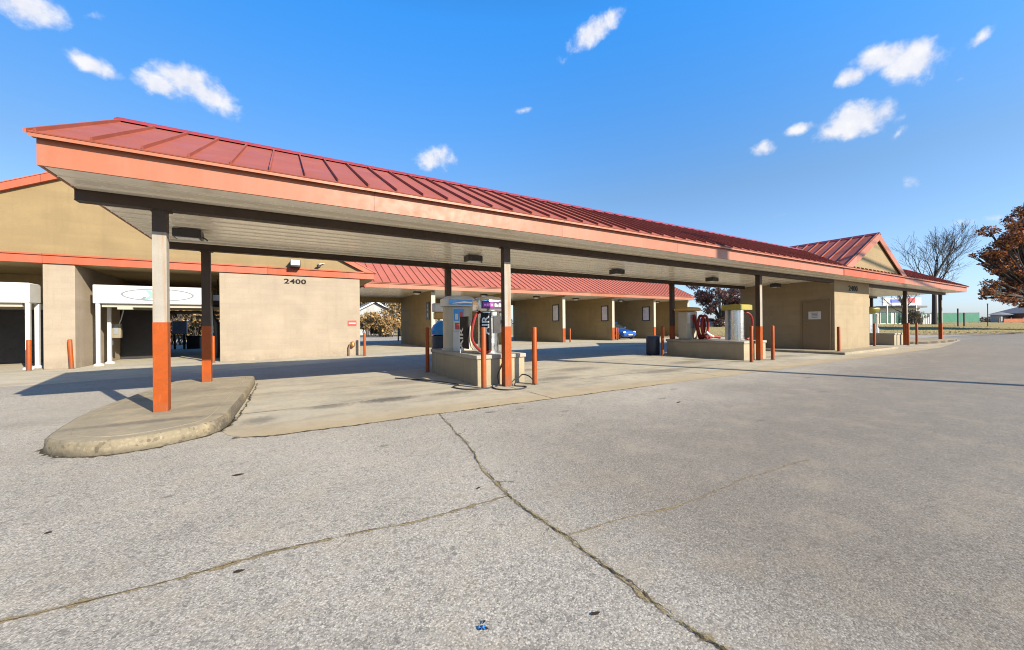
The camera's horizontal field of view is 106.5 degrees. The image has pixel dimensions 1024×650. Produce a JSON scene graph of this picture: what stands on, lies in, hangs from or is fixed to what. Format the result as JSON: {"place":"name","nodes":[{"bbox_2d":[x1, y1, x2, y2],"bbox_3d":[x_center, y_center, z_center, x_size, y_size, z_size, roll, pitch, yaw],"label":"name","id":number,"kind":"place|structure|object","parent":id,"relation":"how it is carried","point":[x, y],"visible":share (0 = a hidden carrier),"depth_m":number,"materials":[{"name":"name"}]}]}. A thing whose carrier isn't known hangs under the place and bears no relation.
{"place":"outdoors","nodes":[
{"label":"outdoors","id":0,"kind":"place"},
{"bbox_2d":[171,325,512,337],"bbox_3d":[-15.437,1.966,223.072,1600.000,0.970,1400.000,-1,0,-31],"label":"ground","id":1,"kind":"structure","parent":0,"point":[396,334],"depth_m":68.27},
{"bbox_2d":[170,310,215,343],"bbox_3d":[-28.243,-0.371,30.861,8.088,4.014,5.440,-1,0,-31],"label":"golden bush","id":2,"kind":"object","parent":1,"relation":"on","point":[176,319],"visible":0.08,"depth_m":30.88,"materials":[{"name":"beige plant"}]},
{"bbox_2d":[170,310,219,344],"bbox_3d":[-26.101,-0.476,30.653,6.731,4.182,4.458,-1,0,-31],"label":"golden bush","id":3,"kind":"object","parent":1,"relation":"on","point":[195,327],"visible":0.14,"depth_m":30.51,"materials":[{"name":"beige plant"}]},
{"bbox_2d":[360,311,380,336],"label":"golden bush","id":4,"kind":"object","parent":1,"relation":"on","point":[374,326],"visible":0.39,"depth_m":49.14,"materials":[{"name":"beige plant"}]},
{"bbox_2d":[361,311,400,336],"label":"golden bush","id":5,"kind":"object","parent":1,"relation":"on","point":[387,325],"visible":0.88,"depth_m":45.06,"materials":[{"name":"beige plant"}]},
{"bbox_2d":[379,303,400,335],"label":"golden bush","id":6,"kind":"object","parent":1,"relation":"on","point":[394,308],"visible":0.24,"depth_m":48.47,"materials":[{"name":"beige plant"}]},
{"bbox_2d":[686,285,739,326],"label":"maroon tree","id":7,"kind":"object","parent":1,"relation":"on","point":[703,298],"visible":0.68,"depth_m":55.50,"materials":[{"name":"brown plant"}]},
{"bbox_2d":[436,316,989,325],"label":"tree line","id":8,"kind":"object","parent":1,"relation":"on","point":[982,319],"visible":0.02,"depth_m":207.58,"materials":[{"name":"brown plant"}]},
{"bbox_2d":[0,337,724,386],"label":"concrete apron","id":9,"kind":"object","parent":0,"point":[186,361],"visible":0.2,"depth_m":14.07,"materials":[{"name":"grey concrete"}]},
{"bbox_2d":[0,282,43,369],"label":"wash arch","id":10,"kind":"structure","parent":9,"relation":"on","point":[15,294],"depth_m":12.45,"materials":[{"name":"white metal"}]},
{"bbox_2d":[26,340,32,370],"bbox_3d":[-15.292,0.967,12.106,0.150,1.005,0.148,-1,0,-31],"label":"bollard","id":11,"kind":"object","parent":9,"relation":"on","point":[28,355],"visible":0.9,"depth_m":12.07,"materials":[{"name":"orange metal"}]},
{"bbox_2d":[67,339,74,368],"bbox_3d":[-14.488,0.965,12.557,0.150,0.995,0.148,-3,1,-31],"label":"bollard","id":12,"kind":"object","parent":9,"relation":"on","point":[70,353],"visible":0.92,"depth_m":12.52,"materials":[{"name":"orange metal"}]},
{"bbox_2d":[92,284,215,365],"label":"wash arch","id":13,"kind":"structure","parent":9,"relation":"on","point":[120,297],"depth_m":13.93,"materials":[{"name":"white metal"}]},
{"bbox_2d":[112,310,123,344],"bbox_3d":[-15.042,-0.004,14.552,0.472,1.504,0.250,-1,0,-31],"label":"control box","id":14,"kind":"object","parent":13,"relation":"attached to","point":[116,330],"visible":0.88,"depth_m":14.52,"materials":[{"name":"metal"}]},
{"bbox_2d":[172,321,187,348],"bbox_3d":[-20.626,0.627,23.764,0.700,1.750,0.300,-1,0,-31],"label":"vending box","id":15,"kind":"object","parent":9,"relation":"on","point":[179,327],"visible":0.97,"depth_m":23.66,"materials":[{"name":"blue metal"}]},
{"bbox_2d":[196,309,219,357],"bbox_3d":[-13.004,0.352,16.593,1.053,2.156,0.260,-1,0,-31],"label":"wash boom","id":16,"kind":"object","parent":9,"relation":"on","point":[216,326],"visible":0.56,"depth_m":16.59,"materials":[{"name":"black metal"}]},
{"bbox_2d":[212,336,215,362],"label":"bollard","id":17,"kind":"object","parent":9,"relation":"on","point":[213,349],"visible":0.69,"depth_m":14.23,"materials":[{"name":"orange metal"}]},
{"bbox_2d":[0,172,693,369],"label":"car wash building","id":18,"kind":"structure","parent":9,"relation":"on","point":[62,247],"depth_m":15.55,"materials":[{"name":"beige paint"}]},
{"bbox_2d":[213,279,219,304],"bbox_3d":[-12.989,-1.443,16.823,0.460,1.140,0.077,-1,0,-31],"label":"menu sign","id":19,"kind":"object","parent":18,"relation":"hanging from","point":[216,299],"visible":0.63,"depth_m":16.80,"materials":[{"name":"blue plastic"}]},
{"bbox_2d":[290,260,300,267],"bbox_3d":[-8.926,-2.513,15.754,0.370,0.280,0.447,-1,0,-31],"label":"floodlight","id":20,"kind":"object","parent":18,"relation":"attached to","point":[295,263],"visible":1,"depth_m":15.58,"materials":[{"name":"white metal"}]},
{"bbox_2d":[348,320,355,325],"bbox_3d":[-7.117,-0.080,17.032,0.355,0.240,0.022,-1,0,-31],"label":"wall sign","id":21,"kind":"object","parent":18,"relation":"attached to","point":[352,323],"visible":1,"depth_m":17.03,"materials":[{"name":"red paint"}]},
{"bbox_2d":[426,302,429,319],"bbox_3d":[-5.109,-0.850,23.218,0.035,1.080,0.660,-1,0,-31],"label":"bay sign","id":22,"kind":"object","parent":18,"relation":"attached to","point":[427,310],"visible":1,"depth_m":23.15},
{"bbox_2d":[552,304,558,320],"bbox_3d":[3.236,-0.892,28.360,0.034,1.240,0.800,-1,0,-31],"label":"instruction board","id":23,"kind":"object","parent":18,"relation":"attached to","point":[555,312],"visible":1,"depth_m":28.35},
{"bbox_2d":[601,306,607,320],"bbox_3d":[7.474,-0.933,30.859,0.034,1.240,0.800,-1,0,-31],"label":"instruction board","id":24,"kind":"object","parent":18,"relation":"attached to","point":[604,313],"visible":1,"depth_m":30.85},
{"bbox_2d":[642,306,649,320],"bbox_3d":[11.678,-0.975,33.338,0.034,1.240,0.800,-1,0,-31],"label":"instruction board","id":25,"kind":"object","parent":18,"relation":"attached to","point":[645,313],"visible":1,"depth_m":33.28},
{"bbox_2d":[349,341,354,355],"bbox_3d":[-7.083,1.040,16.923,0.267,0.660,0.195,-1,0,-31],"label":"standpipe","id":26,"kind":"object","parent":9,"relation":"on","point":[352,344],"visible":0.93,"depth_m":16.86,"materials":[{"name":"gold metal"}]},
{"bbox_2d":[363,333,365,355],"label":"bollard","id":27,"kind":"object","parent":9,"relation":"on","point":[364,344],"visible":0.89,"depth_m":16.75,"materials":[{"name":"orange metal"}]},
{"bbox_2d":[615,322,635,338],"bbox_3d":[8.889,0.484,33.660,2.120,1.452,4.038,-1,0,-31],"label":"parked car","id":28,"kind":"object","parent":9,"relation":"on","point":[624,332],"visible":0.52,"depth_m":32.09,"materials":[{"name":"blue paint"}]},
{"bbox_2d":[360,302,393,334],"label":"white house","id":29,"kind":"structure","parent":0,"point":[369,307],"depth_m":57.34,"materials":[{"name":"white paint"}]},
{"bbox_2d":[0,334,1023,649],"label":"asphalt lot","id":30,"kind":"structure","parent":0,"point":[888,514],"depth_m":2.54,"materials":[{"name":"grey asphalt"}]},
{"bbox_2d":[37,417,234,458],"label":"edge dirt","id":31,"kind":"structure","parent":30,"relation":"on","point":[41,450],"depth_m":4.03,"materials":[{"name":"soil"}]},
{"bbox_2d":[43,376,254,456],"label":"concrete island","id":32,"kind":"structure","parent":30,"relation":"on","point":[199,408],"depth_m":4.79,"materials":[{"name":"concrete"}]},
{"bbox_2d":[186,335,201,348],"bbox_3d":[-20.261,1.089,24.383,0.710,0.820,0.660,-1,0,-31],"label":"trash bin","id":33,"kind":"object","parent":30,"relation":"on","point":[194,342],"visible":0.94,"depth_m":24.16,"materials":[{"name":"black plastic"}]},
{"bbox_2d":[0,497,500,623],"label":"asphalt crack","id":34,"kind":"object","parent":30,"relation":"on","point":[186,577],"visible":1,"depth_m":2.10,"materials":[{"name":"grey asphalt"}]},
{"bbox_2d":[479,620,487,629],"bbox_3d":[-0.124,1.293,1.646,0.041,0.019,0.050,-1,0,-9],"label":"candy wrapper","id":35,"kind":"object","parent":30,"relation":"on","point":[483,627],"visible":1,"depth_m":1.64,"materials":[{"name":"blue plastic"}]},
{"bbox_2d":[439,414,727,649],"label":"asphalt crack","id":36,"kind":"object","parent":30,"relation":"on","point":[647,599],"visible":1,"depth_m":1.96,"materials":[{"name":"grey asphalt"}]},
{"bbox_2d":[222,340,959,436],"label":"concrete drive","id":37,"kind":"structure","parent":30,"relation":"on","point":[297,399],"depth_m":8.01,"materials":[{"name":"beige concrete"}]},
{"bbox_2d":[225,383,257,427],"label":"edge dirt","id":38,"kind":"structure","parent":37,"relation":"on","point":[240,413],"depth_m":5.97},
{"bbox_2d":[425,327,429,371],"bbox_3d":[-2.366,0.701,10.697,0.150,1.285,0.148,-1,0,-31],"label":"bollard","id":39,"kind":"object","parent":37,"relation":"on","point":[427,359],"visible":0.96,"depth_m":10.65,"materials":[{"name":"orange metal"}]},
{"bbox_2d":[431,321,442,348],"bbox_3d":[-2.127,0.596,11.629,0.680,1.450,0.663,-1,0,-31],"label":"trash bin","id":40,"kind":"object","parent":37,"relation":"on","point":[437,334],"visible":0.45,"depth_m":11.35,"materials":[{"name":"blue plastic"}]},
{"bbox_2d":[432,303,442,321],"bbox_3d":[-2.298,0.323,11.924,0.350,2.000,0.220,-1,0,-31],"label":"towel dispenser","id":41,"kind":"object","parent":40,"relation":"on","point":[437,309],"visible":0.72,"depth_m":11.82,"materials":[{"name":"metal"}]},
{"bbox_2d":[233,384,658,437],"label":"edge dirt","id":42,"kind":"structure","parent":37,"relation":"on","point":[396,419],"depth_m":5.09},
{"bbox_2d":[395,365,501,389],"bbox_3d":[-1.670,0.975,8.475,2.956,0.702,0.969,-1,0,21],"label":"air hose","id":43,"kind":"object","parent":37,"relation":"on","point":[456,383],"visible":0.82,"depth_m":8.27,"materials":[{"name":"black rubber"}]},
{"bbox_2d":[431,347,525,385],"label":"vacuum island","id":44,"kind":"structure","parent":37,"relation":"on","point":[464,366],"depth_m":8.63,"materials":[{"name":"concrete"}]},
{"bbox_2d":[440,295,476,350],"bbox_3d":[-1.389,-0.061,10.047,0.914,1.430,0.721,-1,0,-31],"label":"vacuum machine","id":45,"kind":"object","parent":44,"relation":"on","point":[455,308],"visible":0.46,"depth_m":9.76,"materials":[{"name":"silver metal"}]},
{"bbox_2d":[459,296,500,353],"bbox_3d":[-0.590,-0.007,8.762,1.014,1.305,0.756,-1,0,-31],"label":"vacuum machine","id":46,"kind":"object","parent":44,"relation":"on","point":[486,309],"visible":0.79,"depth_m":8.60,"materials":[{"name":"metal"}]},
{"bbox_2d":[481,327,486,387],"bbox_3d":[-0.582,0.683,7.849,0.150,1.285,0.148,-1,0,-31],"label":"bollard","id":47,"kind":"object","parent":37,"relation":"on","point":[483,360],"visible":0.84,"depth_m":7.80,"materials":[{"name":"orange metal"}]},
{"bbox_2d":[23,117,968,412],"bbox_3d":[10.429,-1.360,16.246,39.240,5.115,5.240,-1,0,-31],"label":"vacuum canopy","id":48,"kind":"object","parent":37,"relation":"on","point":[155,183],"visible":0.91,"depth_m":7.33,"materials":[{"name":"red metal"}]},
{"bbox_2d":[172,227,207,240],"bbox_3d":[-5.765,-1.614,6.872,0.478,0.168,0.300,-1,0,-31],"label":"soffit light","id":49,"kind":"object","parent":48,"relation":"attached to","point":[188,234],"visible":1,"depth_m":6.75,"materials":[{"name":"brown metal"}]},
{"bbox_2d":[464,254,482,262],"bbox_3d":[-0.947,-1.662,9.667,0.478,0.168,0.300,-1,0,-31],"label":"soffit light","id":50,"kind":"object","parent":48,"relation":"attached to","point":[469,258],"visible":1,"depth_m":9.54,"materials":[{"name":"brown metal"}]},
{"bbox_2d":[609,269,624,274],"bbox_3d":[3.421,-1.704,12.359,0.478,0.168,0.300,-1,0,-31],"label":"soffit light","id":51,"kind":"object","parent":48,"relation":"attached to","point":[616,271],"visible":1,"depth_m":12.23,"materials":[{"name":"brown metal"}]},
{"bbox_2d":[705,277,718,281],"bbox_3d":[7.746,-1.747,14.771,0.478,0.168,0.300,-1,0,-31],"label":"soffit light","id":52,"kind":"object","parent":48,"relation":"attached to","point":[711,279],"visible":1,"depth_m":14.65,"materials":[{"name":"brown metal"}]},
{"bbox_2d":[770,283,780,287],"bbox_3d":[12.034,-1.789,17.439,0.478,0.168,0.300,-1,0,-31],"label":"soffit light","id":53,"kind":"object","parent":48,"relation":"attached to","point":[776,285],"visible":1,"depth_m":17.31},
{"bbox_2d":[492,374,534,389],"bbox_3d":[0.097,1.191,8.025,1.086,0.214,0.691,-1,0,-31],"label":"air hose","id":54,"kind":"object","parent":37,"relation":"on","point":[515,385],"visible":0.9,"depth_m":7.98,"materials":[{"name":"black rubber"}]},
{"bbox_2d":[245,356,795,413],"bbox_3d":[3.951,1.254,10.448,18.600,0.001,0.026,-1,0,-31],"label":"expansion joint","id":55,"kind":"object","parent":37,"relation":"on","point":[477,389],"visible":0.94,"depth_m":7.29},
{"bbox_2d":[531,327,537,384],"bbox_3d":[0.488,0.678,8.318,0.150,1.275,0.148,-1,0,-31],"label":"bollard","id":56,"kind":"object","parent":37,"relation":"on","point":[534,355],"visible":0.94,"depth_m":8.27,"materials":[{"name":"orange metal"}]},
{"bbox_2d":[646,335,659,354],"bbox_3d":[5.875,0.838,15.940,0.562,0.810,0.562,-1,0,-31],"label":"trash bin","id":57,"kind":"object","parent":37,"relation":"on","point":[652,344],"visible":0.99,"depth_m":15.71,"materials":[{"name":"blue plastic"}]},
{"bbox_2d":[661,326,664,355],"bbox_3d":[6.066,0.648,15.415,0.150,1.225,0.148,-1,0,-31],"label":"bollard","id":58,"kind":"object","parent":37,"relation":"on","point":[662,340],"visible":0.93,"depth_m":15.37,"materials":[{"name":"orange metal"}]},
{"bbox_2d":[666,338,766,360],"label":"vacuum island","id":59,"kind":"structure","parent":37,"relation":"on","point":[723,349],"depth_m":14.03,"materials":[{"name":"concrete"}]},
{"bbox_2d":[674,307,720,338],"bbox_3d":[7.385,-0.057,15.336,1.443,1.330,1.211,-1,0,-31],"label":"vacuum machine","id":60,"kind":"object","parent":59,"relation":"on","point":[688,323],"visible":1,"depth_m":15.18,"materials":[{"name":"silver metal"}]},
{"bbox_2d":[721,304,753,339],"bbox_3d":[8.389,-0.091,14.177,0.995,1.313,0.700,-1,0,-31],"label":"vacuum machine","id":61,"kind":"object","parent":59,"relation":"on","point":[734,321],"visible":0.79,"depth_m":13.93,"materials":[{"name":"metal"}]},
{"bbox_2d":[749,326,753,361],"bbox_3d":[7.864,0.635,12.563,0.150,1.215,0.148,-1,0,-31],"label":"bollard","id":62,"kind":"object","parent":37,"relation":"on","point":[751,343],"visible":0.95,"depth_m":12.52,"materials":[{"name":"orange metal"}]},
{"bbox_2d":[770,325,774,359],"bbox_3d":[9.060,0.624,13.291,0.150,1.215,0.148,-1,0,-31],"label":"bollard","id":63,"kind":"object","parent":37,"relation":"on","point":[772,343],"visible":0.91,"depth_m":13.25,"materials":[{"name":"orange metal"}]},
{"bbox_2d":[873,323,875,345],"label":"bollard","id":64,"kind":"object","parent":37,"relation":"on","point":[874,334],"visible":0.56,"depth_m":19.29,"materials":[{"name":"orange metal"}]},
{"bbox_2d":[869,332,902,344],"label":"vacuum island","id":65,"kind":"structure","parent":37,"relation":"on","point":[889,338],"depth_m":20.86,"materials":[{"name":"concrete"}]},
{"bbox_2d":[869,307,879,332],"bbox_3d":[19.919,-0.285,21.499,1.220,1.460,1.160,-1,0,-31],"label":"vacuum machine","id":66,"kind":"object","parent":65,"relation":"on","point":[872,310],"visible":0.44,"depth_m":21.25,"materials":[{"name":"metal"}]},
{"bbox_2d":[907,323,909,344],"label":"bollard","id":67,"kind":"object","parent":37,"relation":"on","point":[908,333],"visible":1,"depth_m":20.38,"materials":[{"name":"orange metal"}]},
{"bbox_2d":[915,323,918,344],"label":"bollard","id":68,"kind":"object","parent":37,"relation":"on","point":[916,333],"visible":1,"depth_m":21.11,"materials":[{"name":"orange metal"}]},
{"bbox_2d":[910,337,956,343],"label":"concrete island","id":69,"kind":"structure","parent":37,"relation":"on","point":[924,340],"depth_m":22.71,"materials":[{"name":"concrete"}]},
{"bbox_2d":[495,482,731,649],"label":"crack grass","id":70,"kind":"structure","parent":30,"relation":"on","point":[620,577],"depth_m":1.86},
{"bbox_2d":[569,459,807,534],"bbox_3d":[1.580,1.281,2.960,2.724,0.001,0.107,-1,0,-27],"label":"asphalt crack","id":71,"kind":"object","parent":30,"relation":"on","point":[664,509],"visible":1,"depth_m":2.69,"materials":[{"name":"grey asphalt"}]},
{"bbox_2d":[766,346,897,354],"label":"kerb slab","id":72,"kind":"structure","parent":30,"relation":"on","point":[858,350],"depth_m":16.39,"materials":[{"name":"concrete"}]},
{"bbox_2d":[740,280,868,349],"bbox_3d":[14.286,-0.434,18.803,4.000,2.986,3.904,-1,0,-31],"label":"equipment room","id":73,"kind":"object","parent":72,"relation":"on","point":[809,315],"visible":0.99,"depth_m":17.27,"materials":[{"name":"beige concrete"}]},
{"bbox_2d":[800,300,830,349],"bbox_3d":[13.263,-0.001,16.725,0.099,2.138,1.100,-1,0,-31],"label":"door","id":74,"kind":"structure","parent":73,"relation":"in","point":[815,315],"depth_m":16.70,"materials":[{"name":"beige metal"}]},
{"bbox_2d":[837,327,840,351],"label":"bollard","id":75,"kind":"object","parent":72,"relation":"on","point":[838,341],"visible":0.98,"depth_m":15.44,"materials":[{"name":"orange metal"}]},
{"bbox_2d":[660,332,1023,337],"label":"kerb","id":76,"kind":"structure","parent":30,"relation":"on","point":[925,334],"depth_m":35.51,"materials":[{"name":"grey concrete"}]},
{"bbox_2d":[0,0,1023,325],"label":"sky","id":77,"kind":"structure","parent":0,"point":[788,123],"materials":[{"name":"blue"}]},
{"bbox_2d":[656,322,1023,335],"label":"lawn","id":78,"kind":"structure","parent":0,"point":[1001,326],"depth_m":46.79,"materials":[{"name":"plant"}]},
{"bbox_2d":[699,318,724,326],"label":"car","id":79,"kind":"object","parent":78,"relation":"on","point":[711,320],"visible":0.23,"depth_m":57.14,"materials":[{"name":"metal"}]},
{"bbox_2d":[869,306,926,323],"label":"corner store","id":80,"kind":"structure","parent":78,"relation":"on","point":[894,315],"depth_m":74.90,"materials":[{"name":"grey"}]},
{"bbox_2d":[879,312,891,322],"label":"window","id":81,"kind":"structure","parent":80,"relation":"in","point":[882,315],"depth_m":74.90,"materials":[{"name":"green glass"}]},
{"bbox_2d":[895,312,901,322],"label":"window","id":82,"kind":"structure","parent":80,"relation":"in","point":[897,315],"depth_m":74.90,"materials":[{"name":"green glass"}]},
{"bbox_2d":[882,297,920,323],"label":"store sign","id":83,"kind":"object","parent":78,"relation":"on","point":[916,301],"visible":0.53,"depth_m":73.40,"materials":[{"name":"white plastic"}]},
{"bbox_2d":[881,294,922,324],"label":"bare tree","id":84,"kind":"object","parent":78,"relation":"on","point":[900,299],"visible":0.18,"depth_m":65.85,"materials":[{"name":"grey plant"}]},
{"bbox_2d":[899,308,922,323],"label":"brown bush","id":85,"kind":"object","parent":78,"relation":"on","point":[911,314],"visible":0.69,"depth_m":61.67,"materials":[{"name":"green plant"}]},
{"bbox_2d":[912,312,929,323],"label":"brown bush","id":86,"kind":"object","parent":78,"relation":"on","point":[919,320],"visible":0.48,"depth_m":62.93,"materials":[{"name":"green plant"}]},
{"bbox_2d":[922,314,930,323],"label":"picket fence","id":87,"kind":"object","parent":78,"relation":"on","point":[926,320],"visible":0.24,"depth_m":72.00,"materials":[{"name":"white wood"}]},
{"bbox_2d":[892,221,981,323],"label":"bare tree","id":88,"kind":"object","parent":78,"relation":"on","point":[941,251],"visible":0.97,"depth_m":58.95,"materials":[{"name":"brown plant"}]},
{"bbox_2d":[920,312,979,322],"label":"windscreen fence","id":89,"kind":"object","parent":78,"relation":"on","point":[952,317],"visible":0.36,"depth_m":80.00,"materials":[{"name":"fabric"}]},
{"bbox_2d":[957,308,958,325],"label":"lawn post","id":90,"kind":"object","parent":78,"relation":"on","point":[957,317],"visible":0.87,"depth_m":49.98,"materials":[{"name":"white metal"}]},
{"bbox_2d":[968,203,1023,308],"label":"oak tree","id":91,"kind":"object","parent":78,"relation":"on","point":[1004,263],"visible":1,"depth_m":40.20,"materials":[{"name":"brown plant"}]},
{"bbox_2d":[989,312,1014,321],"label":"house","id":92,"kind":"structure","parent":78,"relation":"on","point":[1002,316],"depth_m":92.28,"materials":[{"name":"white"}]},
{"bbox_2d":[991,307,1023,318],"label":"house","id":93,"kind":"structure","parent":78,"relation":"on","point":[1018,312],"depth_m":92.26,"materials":[{"name":"grey brick"}]},
{"bbox_2d":[998,317,1023,322],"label":"board fence","id":94,"kind":"object","parent":78,"relation":"on","point":[1010,320],"visible":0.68,"depth_m":82.00,"materials":[{"name":"orange wood"}]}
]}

